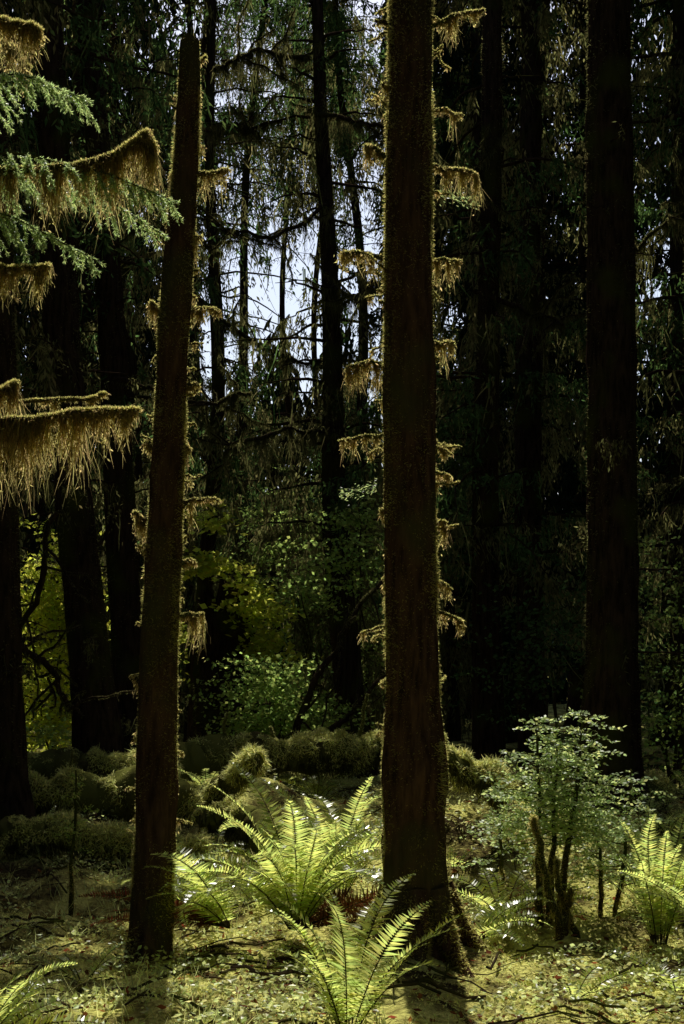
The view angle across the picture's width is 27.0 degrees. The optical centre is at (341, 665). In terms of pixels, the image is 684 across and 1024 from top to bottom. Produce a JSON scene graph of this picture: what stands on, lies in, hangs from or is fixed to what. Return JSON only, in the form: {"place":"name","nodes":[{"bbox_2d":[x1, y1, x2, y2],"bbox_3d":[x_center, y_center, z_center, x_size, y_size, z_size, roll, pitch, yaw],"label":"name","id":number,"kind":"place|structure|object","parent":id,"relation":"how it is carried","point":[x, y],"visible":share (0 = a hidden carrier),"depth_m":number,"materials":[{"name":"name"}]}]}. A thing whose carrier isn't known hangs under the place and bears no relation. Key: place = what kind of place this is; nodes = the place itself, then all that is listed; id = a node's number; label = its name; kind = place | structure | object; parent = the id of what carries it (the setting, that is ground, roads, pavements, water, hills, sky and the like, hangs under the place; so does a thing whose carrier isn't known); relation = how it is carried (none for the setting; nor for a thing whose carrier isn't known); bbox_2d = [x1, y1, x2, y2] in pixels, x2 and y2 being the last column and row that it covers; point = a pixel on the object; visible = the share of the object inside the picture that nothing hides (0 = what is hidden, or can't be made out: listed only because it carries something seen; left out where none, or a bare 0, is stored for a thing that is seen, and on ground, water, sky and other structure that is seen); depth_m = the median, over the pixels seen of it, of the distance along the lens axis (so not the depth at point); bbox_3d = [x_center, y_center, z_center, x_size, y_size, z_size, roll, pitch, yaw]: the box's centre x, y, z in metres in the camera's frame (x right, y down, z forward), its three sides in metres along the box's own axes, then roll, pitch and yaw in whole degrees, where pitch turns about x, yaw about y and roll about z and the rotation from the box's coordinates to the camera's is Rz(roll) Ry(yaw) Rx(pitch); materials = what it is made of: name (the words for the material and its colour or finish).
{"place":"outdoors","nodes":[
{"label":"outdoors","id":0,"kind":"place"},
{"bbox_2d":[0,689,683,1023],"bbox_3d":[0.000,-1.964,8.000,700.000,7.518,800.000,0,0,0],"label":"ground","id":1,"kind":"structure","parent":0,"point":[400,1005],"depth_m":8.33,"materials":[{"name":"plant"}]},
{"bbox_2d":[25,692,71,752],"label":"understory shrub","id":2,"kind":"object","parent":1,"relation":"on","point":[41,734],"visible":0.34,"depth_m":14.08,"materials":[{"name":"green plant"}]},
{"bbox_2d":[1,0,107,707],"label":"spruce tree","id":3,"kind":"object","parent":1,"relation":"on","point":[31,519],"visible":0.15,"depth_m":25.85,"materials":[{"name":"green plant"}]},
{"bbox_2d":[0,953,113,1023],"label":"sword fern","id":4,"kind":"object","parent":1,"relation":"on","point":[10,1004],"visible":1,"depth_m":6.16,"materials":[{"name":"green plant"}]},
{"bbox_2d":[21,511,93,700],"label":"dead branch","id":5,"kind":"object","parent":1,"relation":"on","point":[40,585],"visible":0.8,"depth_m":12.51,"materials":[{"name":"wood"}]},
{"bbox_2d":[4,0,113,719],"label":"spruce tree","id":6,"kind":"object","parent":1,"relation":"on","point":[39,507],"visible":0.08,"depth_m":33.87,"materials":[{"name":"green plant"}]},
{"bbox_2d":[19,513,110,751],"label":"vine maple","id":7,"kind":"object","parent":1,"relation":"on","point":[48,610],"visible":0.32,"depth_m":19.89,"materials":[{"name":"green plant"}]},
{"bbox_2d":[51,770,99,916],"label":"huckleberry shrub","id":8,"kind":"object","parent":1,"relation":"on","point":[72,892],"visible":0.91,"depth_m":9.21,"materials":[{"name":"green plant"}]},
{"bbox_2d":[24,939,134,985],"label":"sword fern","id":9,"kind":"object","parent":1,"relation":"on","point":[97,965],"visible":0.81,"depth_m":7.45,"materials":[{"name":"green plant"}]},
{"bbox_2d":[22,621,137,722],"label":"dead branch","id":10,"kind":"object","parent":1,"relation":"on","point":[54,672],"visible":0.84,"depth_m":12.11,"materials":[{"name":"wood"}]},
{"bbox_2d":[0,0,160,819],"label":"spruce tree","id":11,"kind":"object","parent":1,"relation":"on","point":[16,798],"visible":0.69,"depth_m":11.21,"materials":[{"name":"green plant"}]},
{"bbox_2d":[7,0,159,718],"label":"spruce tree","id":12,"kind":"object","parent":1,"relation":"on","point":[85,319],"visible":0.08,"depth_m":29.88,"materials":[{"name":"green plant"}]},
{"bbox_2d":[0,0,167,572],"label":"spruce tree","id":13,"kind":"object","parent":1,"relation":"on","point":[18,257],"visible":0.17,"depth_m":17.65,"materials":[{"name":"green plant"}]},
{"bbox_2d":[20,3,158,662],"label":"spruce tree","id":14,"kind":"object","parent":1,"relation":"on","point":[102,540],"visible":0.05,"depth_m":40.94,"materials":[{"name":"green plant"}]},
{"bbox_2d":[0,15,183,512],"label":"spruce tree","id":15,"kind":"object","parent":1,"relation":"on","point":[26,433],"visible":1,"depth_m":6.01,"materials":[{"name":"green plant"}]},
{"bbox_2d":[27,744,184,779],"bbox_3d":[-3.025,1.006,13.119,3.227,0.657,0.705,0,0,0],"label":"fallen log","id":16,"kind":"object","parent":1,"relation":"on","point":[46,763],"visible":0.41,"depth_m":12.98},
{"bbox_2d":[0,806,213,869],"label":"fallen log","id":17,"kind":"object","parent":1,"relation":"on","point":[113,839],"visible":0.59,"depth_m":10.35,"materials":[{"name":"plant"}]},
{"bbox_2d":[28,749,205,824],"bbox_3d":[-2.527,1.033,11.521,2.875,0.703,0.676,0,0,-7],"label":"fallen log","id":18,"kind":"object","parent":1,"relation":"on","point":[101,793],"visible":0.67,"depth_m":11.40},
{"bbox_2d":[0,0,248,760],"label":"spruce tree","id":19,"kind":"object","parent":1,"relation":"on","point":[90,672],"visible":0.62,"depth_m":13.39,"materials":[{"name":"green plant"}]},
{"bbox_2d":[22,0,230,618],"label":"spruce tree","id":20,"kind":"object","parent":1,"relation":"on","point":[132,364],"visible":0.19,"depth_m":25.80,"materials":[{"name":"green plant"}]},
{"bbox_2d":[42,398,210,738],"bbox_3d":[-3.564,-1.258,23.575,2.720,6.426,3.380,0,0,41],"label":"spruce tree","id":21,"kind":"object","parent":1,"relation":"on","point":[139,461],"visible":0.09,"depth_m":23.59,"materials":[{"name":"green plant"}]},
{"bbox_2d":[5,0,250,759],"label":"spruce tree","id":22,"kind":"object","parent":1,"relation":"on","point":[123,578],"visible":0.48,"depth_m":15.06,"materials":[{"name":"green plant"}]},
{"bbox_2d":[117,178,247,273],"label":"mossy branch","id":23,"kind":"object","parent":22,"relation":"attached to","point":[215,251],"visible":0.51,"depth_m":15.37,"materials":[{"name":"green plant"}]},
{"bbox_2d":[112,354,278,450],"bbox_3d":[-1.536,-2.866,15.024,1.610,1.252,0.801,0,0,-28],"label":"mossy branch","id":24,"kind":"object","parent":22,"relation":"attached to","point":[231,399],"visible":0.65,"depth_m":15.10,"materials":[{"name":"green plant"}]},
{"bbox_2d":[78,827,238,928],"bbox_3d":[-0.957,1.275,8.054,0.941,0.650,1.367,0,0,-37],"label":"sword fern","id":25,"kind":"object","parent":1,"relation":"on","point":[214,908],"visible":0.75,"depth_m":7.93,"materials":[{"name":"green plant"}]},
{"bbox_2d":[141,609,194,740],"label":"vine maple","id":26,"kind":"object","parent":1,"relation":"on","point":[183,638],"visible":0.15,"depth_m":17.51,"materials":[{"name":"green plant"}]},
{"bbox_2d":[123,28,233,963],"bbox_3d":[-0.935,-0.901,7.997,0.653,5.428,0.352,0,0,0],"label":"broken snag","id":27,"kind":"object","parent":1,"relation":"on","point":[156,678],"visible":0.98,"depth_m":7.93,"materials":[{"name":"brown wood"}]},
{"bbox_2d":[137,350,229,733],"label":"spruce tree","id":28,"kind":"object","parent":1,"relation":"on","point":[191,541],"visible":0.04,"depth_m":27.08,"materials":[{"name":"green plant"}]},
{"bbox_2d":[91,0,281,606],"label":"spruce tree","id":29,"kind":"object","parent":1,"relation":"on","point":[156,223],"visible":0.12,"depth_m":30.02,"materials":[{"name":"green plant"}]},
{"bbox_2d":[88,0,315,741],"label":"spruce tree","id":30,"kind":"object","parent":1,"relation":"on","point":[189,14],"visible":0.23,"depth_m":23.81,"materials":[{"name":"green plant"}]},
{"bbox_2d":[86,0,331,741],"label":"spruce tree","id":31,"kind":"object","parent":1,"relation":"on","point":[214,293],"visible":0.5,"depth_m":19.45,"materials":[{"name":"green plant"}]},
{"bbox_2d":[176,825,248,860],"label":"sword fern","id":32,"kind":"object","parent":1,"relation":"on","point":[215,846],"visible":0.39,"depth_m":10.65,"materials":[{"name":"green plant"}]},
{"bbox_2d":[191,573,262,739],"bbox_3d":[-1.378,0.165,17.016,1.286,2.748,1.178,0,0,0],"label":"tree stump","id":33,"kind":"object","parent":1,"relation":"on","point":[220,646],"visible":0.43,"depth_m":16.71,"materials":[{"name":"wood"}]},
{"bbox_2d":[182,742,272,805],"bbox_3d":[-1.153,1.135,11.878,0.448,1.076,1.727,0,0,-42],"label":"fallen log","id":34,"kind":"object","parent":1,"relation":"on","point":[231,780],"visible":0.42,"depth_m":11.40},
{"bbox_2d":[178,365,307,738],"bbox_3d":[-2.054,-1.662,25.146,3.076,7.242,2.519,0,0,0],"label":"spruce tree","id":35,"kind":"object","parent":1,"relation":"on","point":[221,541],"visible":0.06,"depth_m":25.07,"materials":[{"name":"green plant"}]},
{"bbox_2d":[220,873,269,907],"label":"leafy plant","id":36,"kind":"object","parent":1,"relation":"on","point":[248,895],"visible":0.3,"depth_m":9.23,"materials":[{"name":"green plant"}]},
{"bbox_2d":[203,357,290,676],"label":"spruce tree","id":37,"kind":"object","parent":1,"relation":"on","point":[248,537],"visible":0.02,"depth_m":33.08,"materials":[{"name":"green plant"}]},
{"bbox_2d":[181,494,323,691],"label":"vine maple","id":38,"kind":"object","parent":1,"relation":"on","point":[206,564],"visible":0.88,"depth_m":16.46,"materials":[{"name":"green plant"}]},
{"bbox_2d":[156,0,351,580],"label":"spruce tree","id":39,"kind":"object","parent":1,"relation":"on","point":[283,15],"visible":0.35,"depth_m":27.01,"materials":[{"name":"green plant"}]},
{"bbox_2d":[191,794,325,857],"bbox_3d":[-0.547,1.260,10.633,1.405,0.539,0.459,0,0,43],"label":"fallen log","id":40,"kind":"object","parent":1,"relation":"on","point":[212,821],"visible":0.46,"depth_m":10.81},
{"bbox_2d":[159,761,385,929],"bbox_3d":[-0.186,1.085,8.091,1.452,1.075,1.776,0,0,26],"label":"sword fern","id":41,"kind":"object","parent":1,"relation":"on","point":[291,879],"visible":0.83,"depth_m":7.92,"materials":[{"name":"green plant"}]},
{"bbox_2d":[182,409,365,739],"bbox_3d":[-0.963,-0.935,22.480,3.056,6.301,3.079,0,0,0],"label":"spruce tree","id":42,"kind":"object","parent":1,"relation":"on","point":[243,554],"visible":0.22,"depth_m":22.55,"materials":[{"name":"green plant"}]},
{"bbox_2d":[177,692,383,783],"bbox_3d":[-0.602,0.770,13.826,2.863,1.018,0.679,0,0,-13],"label":"fallen log","id":43,"kind":"object","parent":1,"relation":"on","point":[336,753],"visible":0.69,"depth_m":13.73,"materials":[{"name":"plant"}]},
{"bbox_2d":[177,649,384,776],"bbox_3d":[-0.688,0.536,15.321,2.353,1.403,1.951,0,0,0],"label":"understory shrub","id":44,"kind":"object","parent":1,"relation":"on","point":[283,722],"visible":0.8,"depth_m":15.27,"materials":[{"name":"green plant"}]},
{"bbox_2d":[226,0,381,702],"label":"spruce tree","id":45,"kind":"object","parent":1,"relation":"on","point":[288,406],"visible":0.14,"depth_m":31.54,"materials":[{"name":"green plant"}]},
{"bbox_2d":[244,489,383,777],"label":"vine maple","id":46,"kind":"object","parent":1,"relation":"on","point":[354,540],"visible":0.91,"depth_m":16.45,"materials":[{"name":"green plant"}]},
{"bbox_2d":[277,774,354,796],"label":"sword fern","id":47,"kind":"object","parent":1,"relation":"on","point":[312,787],"visible":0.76,"depth_m":13.84,"materials":[{"name":"green plant"}]},
{"bbox_2d":[197,0,439,778],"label":"spruce tree","id":48,"kind":"object","parent":1,"relation":"on","point":[331,397],"visible":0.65,"depth_m":17.99,"materials":[{"name":"green plant"}]},
{"bbox_2d":[200,92,284,176],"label":"mossy branch","id":49,"kind":"object","parent":48,"relation":"attached to","point":[243,128],"visible":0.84,"depth_m":18.44,"materials":[{"name":"green plant"}]},
{"bbox_2d":[210,0,321,117],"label":"mossy branch","id":50,"kind":"object","parent":48,"relation":"attached to","point":[238,62],"visible":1,"depth_m":17.59,"materials":[{"name":"green plant"}]},
{"bbox_2d":[188,406,346,501],"bbox_3d":[-0.847,-2.592,17.165,2.446,1.363,0.939,0,0,-44],"label":"mossy branch","id":51,"kind":"object","parent":48,"relation":"attached to","point":[263,438],"visible":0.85,"depth_m":17.06,"materials":[{"name":"green plant"}]},
{"bbox_2d":[209,186,335,298],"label":"mossy branch","id":52,"kind":"object","parent":48,"relation":"attached to","point":[272,239],"visible":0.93,"depth_m":17.43,"materials":[{"name":"green plant"}]},
{"bbox_2d":[191,288,359,417],"bbox_3d":[-0.974,-4.070,18.511,2.490,1.969,1.013,0,0,41],"label":"mossy branch","id":53,"kind":"object","parent":48,"relation":"attached to","point":[286,358],"visible":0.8,"depth_m":18.49,"materials":[{"name":"green plant"}]},
{"bbox_2d":[305,252,383,339],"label":"mossy branch","id":54,"kind":"object","parent":48,"relation":"attached to","point":[358,301],"visible":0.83,"depth_m":17.58,"materials":[{"name":"green plant"}]},
{"bbox_2d":[337,351,382,431],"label":"mossy branch","id":55,"kind":"object","parent":48,"relation":"attached to","point":[340,378],"visible":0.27,"depth_m":17.72,"materials":[{"name":"green plant"}]},
{"bbox_2d":[295,87,444,175],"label":"mossy branch","id":56,"kind":"object","parent":48,"relation":"attached to","point":[358,125],"visible":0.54,"depth_m":17.81,"materials":[{"name":"green plant"}]},
{"bbox_2d":[260,776,381,897],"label":"sword fern","id":57,"kind":"object","parent":1,"relation":"on","point":[331,829],"visible":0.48,"depth_m":8.53,"materials":[{"name":"green plant"}]},
{"bbox_2d":[256,4,388,700],"bbox_3d":[-0.399,-7.797,36.342,4.336,18.457,3.375,0,0,37],"label":"spruce tree","id":58,"kind":"object","parent":1,"relation":"on","point":[315,297],"visible":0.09,"depth_m":35.91,"materials":[{"name":"green plant"}]},
{"bbox_2d":[261,365,383,724],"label":"spruce tree","id":59,"kind":"object","parent":1,"relation":"on","point":[353,406],"visible":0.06,"depth_m":28.03,"materials":[{"name":"green plant"}]},
{"bbox_2d":[214,457,451,738],"bbox_3d":[-0.291,-0.906,21.339,3.704,4.398,2.016,0,0,-27],"label":"understory shrub","id":60,"kind":"object","parent":1,"relation":"on","point":[300,610],"visible":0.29,"depth_m":21.18,"materials":[{"name":"green plant"}]},
{"bbox_2d":[2,0,672,703],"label":"background forest","id":61,"kind":"object","parent":1,"relation":"on","point":[574,258],"visible":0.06,"depth_m":49.02,"materials":[{"name":"plant"}]},
{"bbox_2d":[291,580,384,740],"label":"dead branch","id":62,"kind":"object","parent":1,"relation":"on","point":[303,709],"visible":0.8,"depth_m":14.92,"materials":[{"name":"wood"}]},
{"bbox_2d":[0,765,683,1023],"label":"moss ground cover","id":63,"kind":"object","parent":1,"relation":"on","point":[292,1009],"visible":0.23,"depth_m":7.20,"materials":[{"name":"green plant"}]},
{"bbox_2d":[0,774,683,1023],"bbox_3d":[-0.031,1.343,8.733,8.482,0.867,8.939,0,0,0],"label":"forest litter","id":64,"kind":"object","parent":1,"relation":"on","point":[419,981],"visible":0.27,"depth_m":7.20,"materials":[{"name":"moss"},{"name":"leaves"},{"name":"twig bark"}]},
{"bbox_2d":[310,792,381,825],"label":"sword fern","id":65,"kind":"object","parent":1,"relation":"on","point":[368,803],"visible":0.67,"depth_m":11.90,"materials":[{"name":"green plant"}]},
{"bbox_2d":[255,0,437,687],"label":"spruce tree","id":66,"kind":"object","parent":1,"relation":"on","point":[340,22],"visible":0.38,"depth_m":28.08,"materials":[{"name":"green plant"}]},
{"bbox_2d":[328,663,385,738],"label":"dead branch","id":67,"kind":"object","parent":1,"relation":"on","point":[338,724],"visible":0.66,"depth_m":14.51,"materials":[{"name":"wood"}]},
{"bbox_2d":[266,408,449,738],"bbox_3d":[0.131,-0.992,21.531,3.231,5.822,2.867,0,0,0],"label":"spruce tree","id":68,"kind":"object","parent":1,"relation":"on","point":[375,716],"visible":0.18,"depth_m":21.27,"materials":[{"name":"green plant"}]},
{"bbox_2d":[262,873,493,1023],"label":"sword fern","id":69,"kind":"object","parent":1,"relation":"on","point":[353,985],"visible":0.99,"depth_m":5.97,"materials":[{"name":"green plant"}]},
{"bbox_2d":[327,359,467,733],"bbox_3d":[0.702,-1.804,26.081,2.698,8.073,3.287,0,0,31],"label":"spruce tree","id":70,"kind":"object","parent":1,"relation":"on","point":[379,593],"visible":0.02,"depth_m":25.93,"materials":[{"name":"green plant"}]},
{"bbox_2d":[330,0,492,978],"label":"spruce tree","id":71,"kind":"object","parent":1,"relation":"on","point":[414,776],"visible":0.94,"depth_m":7.48,"materials":[{"name":"brown plant"}]},
{"bbox_2d":[287,0,545,732],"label":"spruce tree","id":72,"kind":"object","parent":1,"relation":"on","point":[447,200],"visible":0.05,"depth_m":29.00,"materials":[{"name":"green plant"}]},
{"bbox_2d":[351,0,519,401],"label":"spruce tree","id":73,"kind":"object","parent":1,"relation":"on","point":[444,121],"visible":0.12,"depth_m":29.86,"materials":[{"name":"green plant"}]},
{"bbox_2d":[376,335,516,744],"bbox_3d":[1.650,-1.730,23.621,3.015,7.431,2.920,0,0,0],"label":"spruce tree","id":74,"kind":"object","parent":1,"relation":"on","point":[454,723],"visible":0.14,"depth_m":23.40,"materials":[{"name":"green plant"}]},
{"bbox_2d":[313,0,585,770],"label":"spruce tree","id":75,"kind":"object","parent":1,"relation":"on","point":[486,537],"visible":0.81,"depth_m":15.87,"materials":[{"name":"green plant"}]},
{"bbox_2d":[432,118,517,231],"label":"mossy branch","id":76,"kind":"object","parent":75,"relation":"attached to","point":[478,169],"visible":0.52,"depth_m":15.64,"materials":[{"name":"green plant"}]},
{"bbox_2d":[373,0,571,718],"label":"spruce tree","id":77,"kind":"object","parent":1,"relation":"on","point":[558,546],"visible":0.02,"depth_m":33.83,"materials":[{"name":"green plant"}]},
{"bbox_2d":[377,41,571,701],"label":"spruce tree","id":78,"kind":"object","parent":1,"relation":"on","point":[508,54],"depth_m":41.05,"materials":[{"name":"green plant"}]},
{"bbox_2d":[444,733,520,821],"bbox_3d":[0.824,0.741,10.018,1.009,0.780,0.421,0,0,-32],"label":"mossy root","id":79,"kind":"object","parent":1,"relation":"on","point":[464,772],"visible":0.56,"depth_m":10.02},
{"bbox_2d":[460,784,547,898],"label":"huckleberry shrub","id":80,"kind":"object","parent":1,"relation":"on","point":[501,859],"visible":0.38,"depth_m":8.87,"materials":[{"name":"green plant"}]},
{"bbox_2d":[346,0,665,745],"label":"spruce tree","id":81,"kind":"object","parent":1,"relation":"on","point":[475,41],"visible":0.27,"depth_m":23.93,"materials":[{"name":"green plant"}]},
{"bbox_2d":[474,890,554,946],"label":"sword fern","id":82,"kind":"object","parent":1,"relation":"on","point":[492,927],"visible":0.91,"depth_m":7.88,"materials":[{"name":"green fern leaves"}]},
{"bbox_2d":[371,0,662,738],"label":"spruce tree","id":83,"kind":"object","parent":1,"relation":"on","point":[565,467],"visible":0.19,"depth_m":27.02,"materials":[{"name":"green plant"}]},
{"bbox_2d":[448,864,585,921],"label":"sword fern","id":84,"kind":"object","parent":1,"relation":"on","point":[492,900],"visible":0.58,"depth_m":8.51,"materials":[{"name":"green fern leaves"}]},
{"bbox_2d":[362,0,683,768],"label":"spruce tree","id":85,"kind":"object","parent":1,"relation":"on","point":[529,437],"visible":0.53,"depth_m":18.89,"materials":[{"name":"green plant"}]},
{"bbox_2d":[525,813,580,940],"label":"mossy dead stems","id":86,"kind":"object","parent":1,"relation":"on","point":[564,924],"visible":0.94,"depth_m":8.13,"materials":[{"name":"wood"}]},
{"bbox_2d":[459,707,647,925],"bbox_3d":[1.286,0.967,8.514,1.070,1.448,0.906,0,0,19],"label":"huckleberry shrub","id":87,"kind":"object","parent":1,"relation":"on","point":[555,797],"visible":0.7,"depth_m":8.48,"materials":[{"name":"green plant"}]},
{"bbox_2d":[437,550,683,776],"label":"understory shrub","id":88,"kind":"object","parent":1,"relation":"on","point":[544,660],"visible":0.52,"depth_m":14.96,"materials":[{"name":"green plant"}]},
{"bbox_2d":[448,759,681,810],"bbox_3d":[1.725,1.016,11.905,2.346,0.629,0.625,0,0,-19],"label":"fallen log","id":89,"kind":"object","parent":1,"relation":"on","point":[655,785],"visible":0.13,"depth_m":12.02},
{"bbox_2d":[447,0,683,816],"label":"spruce tree","id":90,"kind":"object","parent":1,"relation":"on","point":[611,690],"visible":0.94,"depth_m":11.84,"materials":[{"name":"brown plant"}]},
{"bbox_2d":[630,135,683,306],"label":"mossy branch","id":91,"kind":"object","parent":90,"relation":"attached to","point":[673,220],"visible":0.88,"depth_m":12.17,"materials":[{"name":"green plant"}]},
{"bbox_2d":[510,964,642,999],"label":"sword fern","id":92,"kind":"object","parent":1,"relation":"on","point":[574,987],"visible":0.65,"depth_m":7.13,"materials":[{"name":"green plant"}]},
{"bbox_2d":[508,0,666,726],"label":"spruce tree","id":93,"kind":"object","parent":1,"relation":"on","point":[574,702],"visible":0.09,"depth_m":30.84,"materials":[{"name":"green plant"}]},
{"bbox_2d":[514,0,683,748],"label":"spruce tree","id":94,"kind":"object","parent":1,"relation":"on","point":[673,518],"visible":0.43,"depth_m":22.87,"materials":[{"name":"green plant"}]},
{"bbox_2d":[544,768,682,918],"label":"huckleberry shrub","id":95,"kind":"object","parent":1,"relation":"on","point":[601,866],"visible":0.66,"depth_m":8.88,"materials":[{"name":"green plant"}]},
{"bbox_2d":[545,2,683,770],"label":"spruce tree","id":96,"kind":"object","parent":1,"relation":"on","point":[671,76],"visible":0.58,"depth_m":16.95,"materials":[{"name":"green plant"}]},
{"bbox_2d":[561,527,683,791],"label":"understory shrub","id":97,"kind":"object","parent":1,"relation":"on","point":[678,715],"visible":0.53,"depth_m":13.36,"materials":[{"name":"green plant"}]},
{"bbox_2d":[574,14,672,732],"bbox_3d":[7.278,-8.767,28.319,5.271,21.951,4.976,0,0,0],"label":"spruce tree","id":98,"kind":"object","parent":1,"relation":"on","point":[650,505],"visible":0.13,"depth_m":28.32,"materials":[{"name":"green plant"}]},
{"bbox_2d":[585,805,683,944],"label":"sword fern","id":99,"kind":"object","parent":1,"relation":"on","point":[660,914],"visible":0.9,"depth_m":8.13,"materials":[{"name":"green plant"}]},
{"bbox_2d":[601,950,683,992],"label":"sword fern","id":100,"kind":"object","parent":1,"relation":"on","point":[669,978],"visible":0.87,"depth_m":7.23,"materials":[{"name":"green fern leaves"}]},
{"bbox_2d":[617,870,683,911],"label":"sword fern","id":101,"kind":"object","parent":1,"relation":"on","point":[678,896],"visible":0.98,"depth_m":7.68,"materials":[{"name":"green plant"}]},
{"bbox_2d":[12,0,672,487],"label":"sky","id":102,"kind":"structure","parent":0,"point":[291,307],"materials":[{"name":"white"}]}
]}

